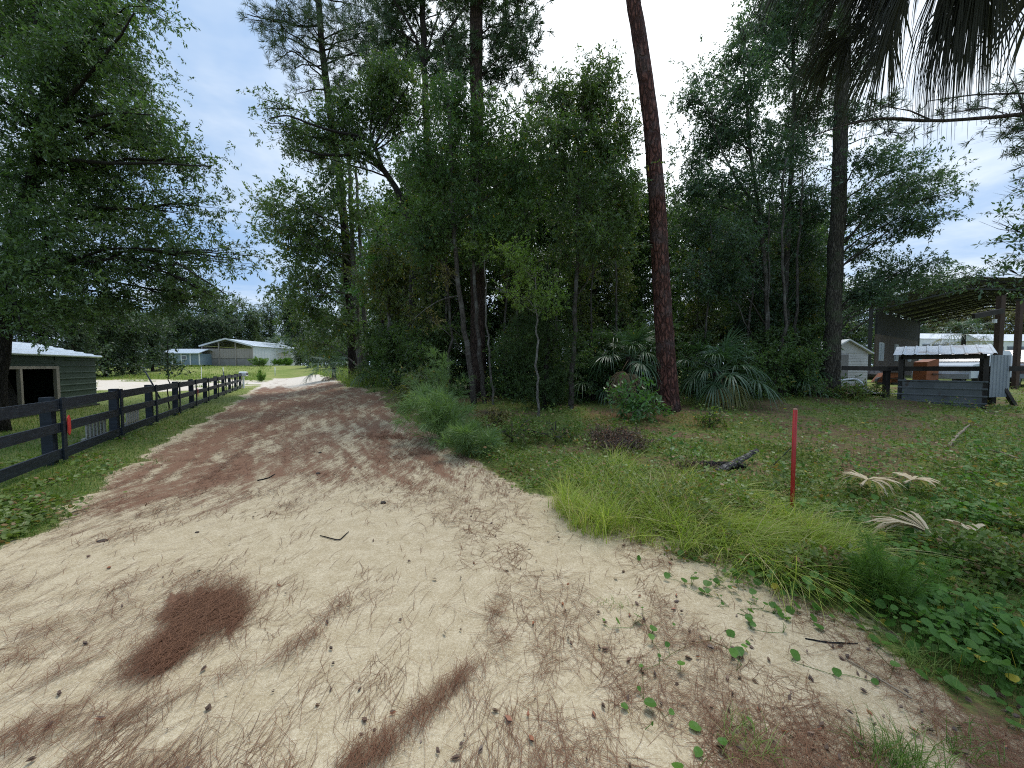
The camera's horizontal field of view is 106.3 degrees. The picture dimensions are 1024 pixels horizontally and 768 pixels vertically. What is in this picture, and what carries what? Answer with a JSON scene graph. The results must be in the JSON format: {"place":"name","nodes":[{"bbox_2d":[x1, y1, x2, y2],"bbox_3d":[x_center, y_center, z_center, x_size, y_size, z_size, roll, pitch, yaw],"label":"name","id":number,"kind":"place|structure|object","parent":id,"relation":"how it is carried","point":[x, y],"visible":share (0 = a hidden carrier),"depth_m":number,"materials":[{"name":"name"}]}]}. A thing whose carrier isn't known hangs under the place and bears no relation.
{"place":"outdoors","nodes":[
{"label":"outdoors","id":0,"kind":"place"},
{"bbox_2d":[96,362,399,387],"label":"pasture grass","id":1,"kind":"structure","parent":0,"point":[344,377],"depth_m":47.17,"materials":[{"name":"green plant"}]},
{"bbox_2d":[0,366,1023,767],"bbox_3d":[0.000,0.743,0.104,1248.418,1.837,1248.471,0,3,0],"label":"ground","id":2,"kind":"structure","parent":0,"point":[318,570],"depth_m":2.64,"materials":[{"name":"beige sand"}]},
{"bbox_2d":[8,342,101,418],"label":"green shed","id":3,"kind":"structure","parent":2,"relation":"on","point":[34,376],"depth_m":14.34,"materials":[{"name":"metal"}]},
{"bbox_2d":[36,294,113,374],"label":"oak tree","id":4,"kind":"object","parent":2,"relation":"on","point":[75,343],"visible":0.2,"depth_m":44.50,"materials":[{"name":"green plant"}]},
{"bbox_2d":[0,407,222,543],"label":"verge weeds","id":5,"kind":"object","parent":2,"relation":"on","point":[17,521],"visible":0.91,"depth_m":4.45,"materials":[{"name":"green plant"}]},
{"bbox_2d":[80,308,143,376],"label":"oak tree","id":6,"kind":"object","parent":2,"relation":"on","point":[111,338],"visible":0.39,"depth_m":49.71,"materials":[{"name":"green plant"}]},
{"bbox_2d":[0,373,242,482],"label":"board fence","id":7,"kind":"object","parent":2,"relation":"on","point":[50,427],"visible":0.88,"depth_m":7.08,"materials":[{"name":"black wood"}]},
{"bbox_2d":[0,386,254,547],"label":"verge grass","id":8,"kind":"structure","parent":2,"relation":"on","point":[55,492],"depth_m":6.55,"materials":[{"name":"green plant"}]},
{"bbox_2d":[107,309,167,376],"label":"oak tree","id":9,"kind":"object","parent":2,"relation":"on","point":[131,343],"visible":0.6,"depth_m":52.79,"materials":[{"name":"green plant"}]},
{"bbox_2d":[0,0,279,432],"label":"oak tree","id":10,"kind":"object","parent":2,"relation":"on","point":[65,69],"visible":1,"depth_m":8.68,"materials":[{"name":"green plant"}]},
{"bbox_2d":[130,305,184,371],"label":"oak tree","id":11,"kind":"object","parent":2,"relation":"on","point":[153,343],"visible":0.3,"depth_m":59.75,"materials":[{"name":"green plant"}]},
{"bbox_2d":[139,330,197,408],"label":"young tree","id":12,"kind":"object","parent":2,"relation":"on","point":[167,359],"visible":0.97,"depth_m":13.97,"materials":[{"name":"green plant"}]},
{"bbox_2d":[141,306,199,365],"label":"oak tree","id":13,"kind":"object","parent":2,"relation":"on","point":[177,335],"visible":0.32,"depth_m":83.45,"materials":[{"name":"green plant"}]},
{"bbox_2d":[163,349,215,366],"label":"cottage","id":14,"kind":"structure","parent":2,"relation":"on","point":[193,356],"depth_m":70.91,"materials":[{"name":"blue"}]},
{"bbox_2d":[178,310,223,365],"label":"oak tree","id":15,"kind":"object","parent":2,"relation":"on","point":[200,332],"visible":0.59,"depth_m":86.35,"materials":[{"name":"green plant"}]},
{"bbox_2d":[198,312,248,342],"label":"oak tree","id":16,"kind":"object","parent":2,"relation":"on","point":[224,330],"visible":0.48,"depth_m":90.54,"materials":[{"name":"green plant"}]},
{"bbox_2d":[226,299,269,341],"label":"pine tree","id":17,"kind":"object","parent":2,"relation":"on","point":[252,324],"visible":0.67,"depth_m":112.15,"materials":[{"name":"green plant"}]},
{"bbox_2d":[198,338,299,365],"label":"barn","id":18,"kind":"structure","parent":2,"relation":"on","point":[229,352],"depth_m":74.47,"materials":[{"name":"beige metal"}]},
{"bbox_2d":[251,296,287,343],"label":"pine tree","id":19,"kind":"object","parent":2,"relation":"on","point":[270,330],"visible":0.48,"depth_m":121.73,"materials":[{"name":"green plant"}]},
{"bbox_2d":[236,138,388,373],"bbox_3d":[-11.397,-7.319,21.789,10.889,14.817,6.078,0,3,0],"label":"oak tree","id":20,"kind":"object","parent":2,"relation":"on","point":[306,237],"visible":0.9,"depth_m":21.23,"materials":[{"name":"green plant"}]},
{"bbox_2d":[236,0,410,380],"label":"pine tree","id":21,"kind":"object","parent":2,"relation":"on","point":[318,17],"visible":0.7,"depth_m":21.19,"materials":[{"name":"green plant"}]},
{"bbox_2d":[236,26,449,389],"bbox_3d":[-5.852,-6.140,14.831,8.665,13.145,3.859,0,3,0],"label":"oak tree","id":22,"kind":"object","parent":2,"relation":"on","point":[386,111],"visible":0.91,"depth_m":14.31,"materials":[{"name":"green plant"}]},
{"bbox_2d":[351,317,397,381],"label":"understory shrub","id":23,"kind":"object","parent":2,"relation":"on","point":[365,338],"visible":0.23,"depth_m":19.34,"materials":[{"name":"green plant"}]},
{"bbox_2d":[336,186,414,368],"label":"bay tree","id":24,"kind":"object","parent":2,"relation":"on","point":[357,291],"visible":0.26,"depth_m":18.68,"materials":[{"name":"green plant"}]},
{"bbox_2d":[364,318,406,388],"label":"understory shrub","id":25,"kind":"object","parent":2,"relation":"on","point":[387,355],"visible":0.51,"depth_m":15.53,"materials":[{"name":"green plant"}]},
{"bbox_2d":[340,229,433,387],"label":"oak tree","id":26,"kind":"object","parent":2,"relation":"on","point":[384,293],"visible":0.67,"depth_m":16.31,"materials":[{"name":"green plant"}]},
{"bbox_2d":[367,144,423,322],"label":"tree","id":27,"kind":"object","parent":2,"relation":"on","point":[387,189],"visible":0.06,"depth_m":17.92,"materials":[{"name":"green plant"}]},
{"bbox_2d":[373,321,422,392],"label":"edge shrub","id":28,"kind":"object","parent":2,"relation":"on","point":[400,337],"visible":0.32,"depth_m":14.66,"materials":[{"name":"green plant"}]},
{"bbox_2d":[334,0,502,305],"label":"pine tree","id":29,"kind":"object","parent":2,"relation":"on","point":[424,55],"visible":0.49,"depth_m":17.33,"materials":[{"name":"green plant"}]},
{"bbox_2d":[387,361,459,405],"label":"track shrub","id":30,"kind":"object","parent":2,"relation":"on","point":[406,387],"visible":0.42,"depth_m":11.26,"materials":[{"name":"green plant"}]},
{"bbox_2d":[391,229,456,355],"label":"wood sapling","id":31,"kind":"object","parent":2,"relation":"on","point":[416,309],"visible":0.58,"depth_m":13.14,"materials":[{"name":"green plant"}]},
{"bbox_2d":[352,46,509,403],"bbox_3d":[-2.359,-4.283,11.001,4.822,10.062,3.097,0,3,0],"label":"laurel tree","id":32,"kind":"object","parent":2,"relation":"on","point":[455,114],"visible":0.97,"depth_m":10.80,"materials":[{"name":"green plant"}]},
{"bbox_2d":[381,382,480,448],"bbox_3d":[-1.523,0.581,7.487,1.708,1.409,1.942,2,3,33],"label":"feathery shrub","id":33,"kind":"object","parent":2,"relation":"on","point":[440,412],"visible":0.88,"depth_m":7.21,"materials":[{"name":"green plant"}]},
{"bbox_2d":[400,326,461,394],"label":"edge shrub","id":34,"kind":"object","parent":2,"relation":"on","point":[421,347],"visible":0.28,"depth_m":12.68,"materials":[{"name":"green plant"}]},
{"bbox_2d":[401,346,474,407],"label":"feathery shrub","id":35,"kind":"object","parent":2,"relation":"on","point":[413,383],"visible":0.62,"depth_m":9.28,"materials":[{"name":"green plant"}]},
{"bbox_2d":[409,319,468,395],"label":"understory shrub","id":36,"kind":"object","parent":2,"relation":"on","point":[445,338],"visible":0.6,"depth_m":12.85,"materials":[{"name":"green plant"}]},
{"bbox_2d":[386,139,496,338],"bbox_3d":[-2.985,-4.650,15.430,3.721,10.167,3.589,-2,3,-40],"label":"tree","id":37,"kind":"object","parent":2,"relation":"on","point":[453,291],"visible":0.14,"depth_m":14.97,"materials":[{"name":"green plant"}]},
{"bbox_2d":[434,417,508,457],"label":"feathery shrub","id":38,"kind":"object","parent":2,"relation":"on","point":[465,438],"visible":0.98,"depth_m":6.33,"materials":[{"name":"green plant"}]},
{"bbox_2d":[448,312,496,390],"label":"understory shrub","id":39,"kind":"object","parent":2,"relation":"on","point":[460,356],"visible":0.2,"depth_m":14.21,"materials":[{"name":"green plant"}]},
{"bbox_2d":[453,222,513,404],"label":"sapling","id":40,"kind":"object","parent":2,"relation":"on","point":[477,248],"visible":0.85,"depth_m":10.82,"materials":[{"name":"green plant"}]},
{"bbox_2d":[431,0,554,397],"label":"pine tree","id":41,"kind":"object","parent":2,"relation":"on","point":[503,39],"visible":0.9,"depth_m":12.16,"materials":[{"name":"green plant"}]},
{"bbox_2d":[462,123,542,386],"bbox_3d":[-0.594,-4.892,15.739,3.768,10.676,3.908,0,3,-7],"label":"tree","id":42,"kind":"object","parent":2,"relation":"on","point":[497,304],"visible":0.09,"depth_m":15.42,"materials":[{"name":"green plant"}]},
{"bbox_2d":[476,331,529,398],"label":"edge shrub","id":43,"kind":"object","parent":2,"relation":"on","point":[506,374],"visible":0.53,"depth_m":12.06,"materials":[{"name":"green plant"}]},
{"bbox_2d":[447,80,566,402],"bbox_3d":[-0.135,-4.020,11.440,3.672,9.488,3.215,0,3,0],"label":"bay tree","id":44,"kind":"object","parent":2,"relation":"on","point":[516,200],"visible":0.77,"depth_m":10.85,"materials":[{"name":"green plant"}]},
{"bbox_2d":[0,397,1023,767],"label":"pine needle litter","id":45,"kind":"object","parent":2,"relation":"on","point":[192,619],"visible":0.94,"depth_m":1.91,"materials":[{"name":"brown plant"}]},
{"bbox_2d":[481,410,545,448],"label":"verge shrub","id":46,"kind":"object","parent":2,"relation":"on","point":[510,432],"visible":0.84,"depth_m":7.38,"materials":[{"name":"green plant"}]},
{"bbox_2d":[493,234,549,334],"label":"wood sapling","id":47,"kind":"object","parent":2,"relation":"on","point":[520,293],"visible":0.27,"depth_m":13.72,"materials":[{"name":"green plant"}]},
{"bbox_2d":[26,412,1021,767],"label":"bark debris","id":48,"kind":"object","parent":2,"relation":"on","point":[508,718],"visible":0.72,"depth_m":1.79,"materials":[{"name":"brown wood"}]},
{"bbox_2d":[487,229,572,416],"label":"oak tree","id":49,"kind":"object","parent":2,"relation":"on","point":[518,259],"visible":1,"depth_m":9.42,"materials":[{"name":"green plant"}]},
{"bbox_2d":[484,256,598,410],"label":"cedar tree","id":50,"kind":"object","parent":2,"relation":"on","point":[546,364],"visible":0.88,"depth_m":10.38,"materials":[{"name":"green plant"}]},
{"bbox_2d":[507,128,595,379],"bbox_3d":[1.442,-4.638,14.618,3.721,10.167,3.589,1,3,25],"label":"tree","id":51,"kind":"object","parent":2,"relation":"on","point":[541,241],"visible":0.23,"depth_m":14.43,"materials":[{"name":"green plant"}]},
{"bbox_2d":[519,411,587,446],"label":"verge shrub","id":52,"kind":"object","parent":2,"relation":"on","point":[569,429],"visible":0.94,"depth_m":7.37,"materials":[{"name":"green plant"}]},
{"bbox_2d":[551,234,606,390],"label":"wood sapling","id":53,"kind":"object","parent":2,"relation":"on","point":[583,317],"visible":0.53,"depth_m":13.31,"materials":[{"name":"green plant"}]},
{"bbox_2d":[511,39,665,408],"bbox_3d":[1.921,-4.264,10.270,3.969,10.198,3.501,0,3,0],"label":"laurel tree","id":54,"kind":"object","parent":2,"relation":"on","point":[593,99],"visible":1,"depth_m":10.00,"materials":[{"name":"green plant"}]},
{"bbox_2d":[574,338,618,404],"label":"edge shrub","id":55,"kind":"object","parent":2,"relation":"on","point":[584,356],"visible":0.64,"depth_m":11.67,"materials":[{"name":"green plant"}]},
{"bbox_2d":[557,139,645,344],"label":"tree","id":56,"kind":"object","parent":2,"relation":"on","point":[604,271],"visible":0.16,"depth_m":14.88,"materials":[{"name":"green plant"}]},
{"bbox_2d":[578,326,637,395],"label":"understory shrub","id":57,"kind":"object","parent":2,"relation":"on","point":[600,342],"visible":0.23,"depth_m":12.30,"materials":[{"name":"green plant"}]},
{"bbox_2d":[593,244,639,343],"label":"wood sapling","id":58,"kind":"object","parent":2,"relation":"on","point":[621,283],"visible":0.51,"depth_m":14.22,"materials":[{"name":"green plant"}]},
{"bbox_2d":[578,420,660,453],"bbox_3d":[1.935,0.951,6.884,1.497,0.645,1.490,0,3,0],"label":"charred brush","id":59,"kind":"object","parent":2,"relation":"on","point":[615,438],"visible":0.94,"depth_m":6.75,"materials":[{"name":"brown plant"}]},
{"bbox_2d":[592,301,653,376],"bbox_3d":[3.962,-1.292,14.576,3.346,3.774,2.803,1,3,14],"label":"understory shrub","id":60,"kind":"object","parent":2,"relation":"on","point":[633,324],"visible":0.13,"depth_m":14.12,"materials":[{"name":"green plant"}]},
{"bbox_2d":[580,321,688,405],"bbox_3d":[3.522,-0.343,11.353,3.084,3.284,2.914,0,3,0],"label":"palmetto","id":61,"kind":"object","parent":2,"relation":"on","point":[641,337],"visible":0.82,"depth_m":10.99,"materials":[{"name":"green plant"}]},
{"bbox_2d":[603,370,673,424],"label":"broadleaf bush","id":62,"kind":"object","parent":2,"relation":"on","point":[631,404],"visible":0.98,"depth_m":9.16,"materials":[{"name":"green plant"}]},
{"bbox_2d":[626,0,681,412],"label":"pine tree","id":63,"kind":"object","parent":2,"relation":"on","point":[668,391],"visible":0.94,"depth_m":10.05,"materials":[{"name":"red plant"}]},
{"bbox_2d":[617,170,690,330],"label":"tree","id":64,"kind":"object","parent":2,"relation":"on","point":[645,278],"visible":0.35,"depth_m":16.29,"materials":[{"name":"green plant"}]},
{"bbox_2d":[651,202,696,339],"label":"tree","id":65,"kind":"object","parent":2,"relation":"on","point":[674,294],"visible":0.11,"depth_m":22.23,"materials":[{"name":"green plant"}]},
{"bbox_2d":[370,381,1023,594],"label":"clearing weeds","id":66,"kind":"object","parent":2,"relation":"on","point":[1001,557],"visible":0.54,"depth_m":4.72,"materials":[{"name":"green plant"}]},
{"bbox_2d":[675,325,720,390],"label":"understory shrub","id":67,"kind":"object","parent":2,"relation":"on","point":[696,337],"visible":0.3,"depth_m":13.57,"materials":[{"name":"green plant"}]},
{"bbox_2d":[668,171,745,323],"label":"tree","id":68,"kind":"object","parent":2,"relation":"on","point":[679,222],"visible":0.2,"depth_m":17.64,"materials":[{"name":"green plant"}]},
{"bbox_2d":[675,229,746,346],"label":"wood sapling","id":69,"kind":"object","parent":2,"relation":"on","point":[696,321],"visible":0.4,"depth_m":14.80,"materials":[{"name":"green plant"}]},
{"bbox_2d":[676,326,787,411],"bbox_3d":[6.050,0.023,11.284,3.227,3.511,3.103,0,3,0],"label":"palmetto","id":70,"kind":"object","parent":2,"relation":"on","point":[720,389],"visible":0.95,"depth_m":10.68,"materials":[{"name":"green plant"}]},
{"bbox_2d":[660,0,817,349],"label":"oak tree","id":71,"kind":"object","parent":2,"relation":"on","point":[724,134],"visible":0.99,"depth_m":13.26,"materials":[{"name":"green plant"}]},
{"bbox_2d":[723,341,778,399],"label":"edge shrub","id":72,"kind":"object","parent":2,"relation":"on","point":[750,362],"visible":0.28,"depth_m":12.11,"materials":[{"name":"green plant"}]},
{"bbox_2d":[519,439,987,637],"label":"tall grass","id":73,"kind":"structure","parent":2,"relation":"on","point":[817,530],"depth_m":3.56,"materials":[{"name":"green plant"}]},
{"bbox_2d":[715,695,796,767],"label":"grass tuft","id":74,"kind":"object","parent":2,"relation":"on","point":[756,737],"visible":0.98,"depth_m":1.62,"materials":[{"name":"green plant"}]},
{"bbox_2d":[734,326,795,394],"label":"understory shrub","id":75,"kind":"object","parent":2,"relation":"on","point":[762,339],"visible":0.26,"depth_m":13.38,"materials":[{"name":"green plant"}]},
{"bbox_2d":[749,332,809,401],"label":"edge shrub","id":76,"kind":"object","parent":2,"relation":"on","point":[775,373],"visible":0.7,"depth_m":12.34,"materials":[{"name":"green plant"}]},
{"bbox_2d":[757,158,801,395],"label":"bare sapling","id":77,"kind":"object","parent":2,"relation":"on","point":[784,286],"visible":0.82,"depth_m":12.68,"materials":[{"name":"grey plant"}]},
{"bbox_2d":[691,0,869,346],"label":"oak tree","id":78,"kind":"object","parent":2,"relation":"on","point":[800,152],"visible":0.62,"depth_m":14.44,"materials":[{"name":"green plant"}]},
{"bbox_2d":[538,403,1023,767],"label":"pennywort leaves","id":79,"kind":"object","parent":2,"relation":"on","point":[974,639],"visible":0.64,"depth_m":2.41,"materials":[{"name":"green plant"}]},
{"bbox_2d":[759,322,826,396],"bbox_3d":[9.713,-0.839,13.363,2.048,2.758,2.445,1,3,12],"label":"understory shrub","id":80,"kind":"object","parent":2,"relation":"on","point":[796,336],"visible":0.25,"depth_m":13.16,"materials":[{"name":"green plant"}]},
{"bbox_2d":[780,259,825,389],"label":"wood sapling","id":81,"kind":"object","parent":2,"relation":"on","point":[811,281],"visible":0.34,"depth_m":14.57,"materials":[{"name":"green plant"}]},
{"bbox_2d":[769,336,841,400],"bbox_3d":[9.545,-0.463,12.672,1.791,2.244,2.026,1,3,25],"label":"edge shrub","id":82,"kind":"object","parent":2,"relation":"on","point":[808,371],"visible":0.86,"depth_m":12.43,"materials":[{"name":"green plant"}]},
{"bbox_2d":[778,318,861,386],"bbox_3d":[10.758,-0.917,13.633,2.574,2.903,2.156,3,4,45],"label":"understory shrub","id":83,"kind":"object","parent":2,"relation":"on","point":[814,334],"visible":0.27,"depth_m":13.35,"materials":[{"name":"green plant"}]},
{"bbox_2d":[814,339,873,385],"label":"garden shed","id":84,"kind":"structure","parent":2,"relation":"on","point":[854,353],"depth_m":18.39,"materials":[{"name":"grey"}]},
{"bbox_2d":[815,376,891,401],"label":"verge shrub","id":85,"kind":"object","parent":2,"relation":"on","point":[856,390],"visible":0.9,"depth_m":12.17,"materials":[{"name":"green plant"}]},
{"bbox_2d":[845,274,888,365],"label":"oak tree","id":86,"kind":"object","parent":2,"relation":"on","point":[864,335],"visible":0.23,"depth_m":44.74,"materials":[{"name":"green plant"}]},
{"bbox_2d":[738,0,1023,164],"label":"cabbage palm","id":87,"kind":"object","parent":2,"relation":"on","point":[961,18],"visible":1,"depth_m":4.49,"materials":[{"name":"green plant"}]},
{"bbox_2d":[845,549,932,611],"bbox_3d":[2.416,1.295,2.532,0.418,0.523,0.393,0,3,0],"label":"feathery weed","id":88,"kind":"object","parent":2,"relation":"on","point":[860,572],"visible":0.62,"depth_m":2.52,"materials":[{"name":"green plant"}]},
{"bbox_2d":[819,698,971,767],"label":"grass tuft","id":89,"kind":"object","parent":2,"relation":"on","point":[905,755],"visible":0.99,"depth_m":1.56,"materials":[{"name":"green plant"}]},
{"bbox_2d":[795,0,1007,396],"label":"pine tree","id":90,"kind":"object","parent":2,"relation":"on","point":[869,208],"visible":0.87,"depth_m":12.55,"materials":[{"name":"green plant"}]},
{"bbox_2d":[851,526,962,619],"bbox_3d":[2.482,1.266,2.499,0.494,0.643,0.509,1,3,21],"label":"feathery weed","id":91,"kind":"object","parent":2,"relation":"on","point":[883,572],"visible":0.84,"depth_m":2.41,"materials":[{"name":"green plant"}]},
{"bbox_2d":[858,508,962,551],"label":"fallen frond","id":92,"kind":"object","parent":2,"relation":"on","point":[921,524],"visible":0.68,"depth_m":3.39,"materials":[{"name":"beige plant"}]},
{"bbox_2d":[806,68,1023,215],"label":"pine tree","id":93,"kind":"object","parent":2,"relation":"on","point":[1019,106],"visible":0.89,"depth_m":9.05,"materials":[{"name":"green plant"}]},
{"bbox_2d":[875,626,985,685],"bbox_3d":[2.201,1.452,2.026,0.458,0.134,0.389,1,3,28],"label":"grass tuft","id":94,"kind":"object","parent":2,"relation":"on","point":[909,659],"visible":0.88,"depth_m":2.05,"materials":[{"name":"green plant"}]},
{"bbox_2d":[841,366,1023,405],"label":"rail fence","id":95,"kind":"object","parent":2,"relation":"on","point":[886,370],"visible":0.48,"depth_m":11.81,"materials":[{"name":"black wood"}]},
{"bbox_2d":[867,276,1023,374],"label":"pole barn","id":96,"kind":"structure","parent":2,"relation":"on","point":[892,332],"depth_m":33.02,"materials":[{"name":"dark weathered timber"},{"name":"galvanised steel"}]},
{"bbox_2d":[893,344,1010,408],"bbox_3d":[13.141,-0.228,11.555,1.628,1.950,2.346,-2,4,-43],"label":"animal shelter","id":97,"kind":"object","parent":2,"relation":"on","point":[938,391],"visible":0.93,"depth_m":11.11,"materials":[{"name":"grey metal"}]},
{"bbox_2d":[909,708,1016,767],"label":"grass tuft","id":98,"kind":"object","parent":2,"relation":"on","point":[970,748],"visible":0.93,"depth_m":1.59,"materials":[{"name":"green plant"}]},
{"bbox_2d":[928,316,1004,345],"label":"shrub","id":99,"kind":"object","parent":2,"relation":"on","point":[963,341],"visible":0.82,"depth_m":43.60,"materials":[{"name":"green plant"}]},
{"bbox_2d":[911,351,1023,386],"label":"parked car","id":100,"kind":"object","parent":2,"relation":"on","point":[962,375],"visible":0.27,"depth_m":16.44,"materials":[{"name":"white paint"}]},
{"bbox_2d":[943,173,1023,304],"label":"oak tree","id":101,"kind":"object","parent":2,"relation":"on","point":[1007,268],"visible":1,"depth_m":8.27,"materials":[{"name":"green plant"}]},
{"bbox_2d":[972,295,1005,354],"bbox_3d":[17.712,-1.398,14.368,1.336,3.807,0.335,0,3,0],"label":"timber post","id":102,"kind":"object","parent":2,"relation":"on","point":[998,312],"visible":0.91,"depth_m":14.34,"materials":[{"name":"brown wood"}]},
{"bbox_2d":[1011,299,1023,388],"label":"timber post","id":103,"kind":"object","parent":2,"relation":"on","point":[1017,343],"visible":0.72,"depth_m":15.90,"materials":[{"name":"wood"}]},
{"bbox_2d":[0,0,1023,365],"label":"sky","id":104,"kind":"structure","parent":0,"point":[224,57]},
{"bbox_2d":[392,385,1023,614],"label":"clearing grass","id":105,"kind":"structure","parent":0,"point":[984,586],"depth_m":5.20,"materials":[{"name":"green plant"}]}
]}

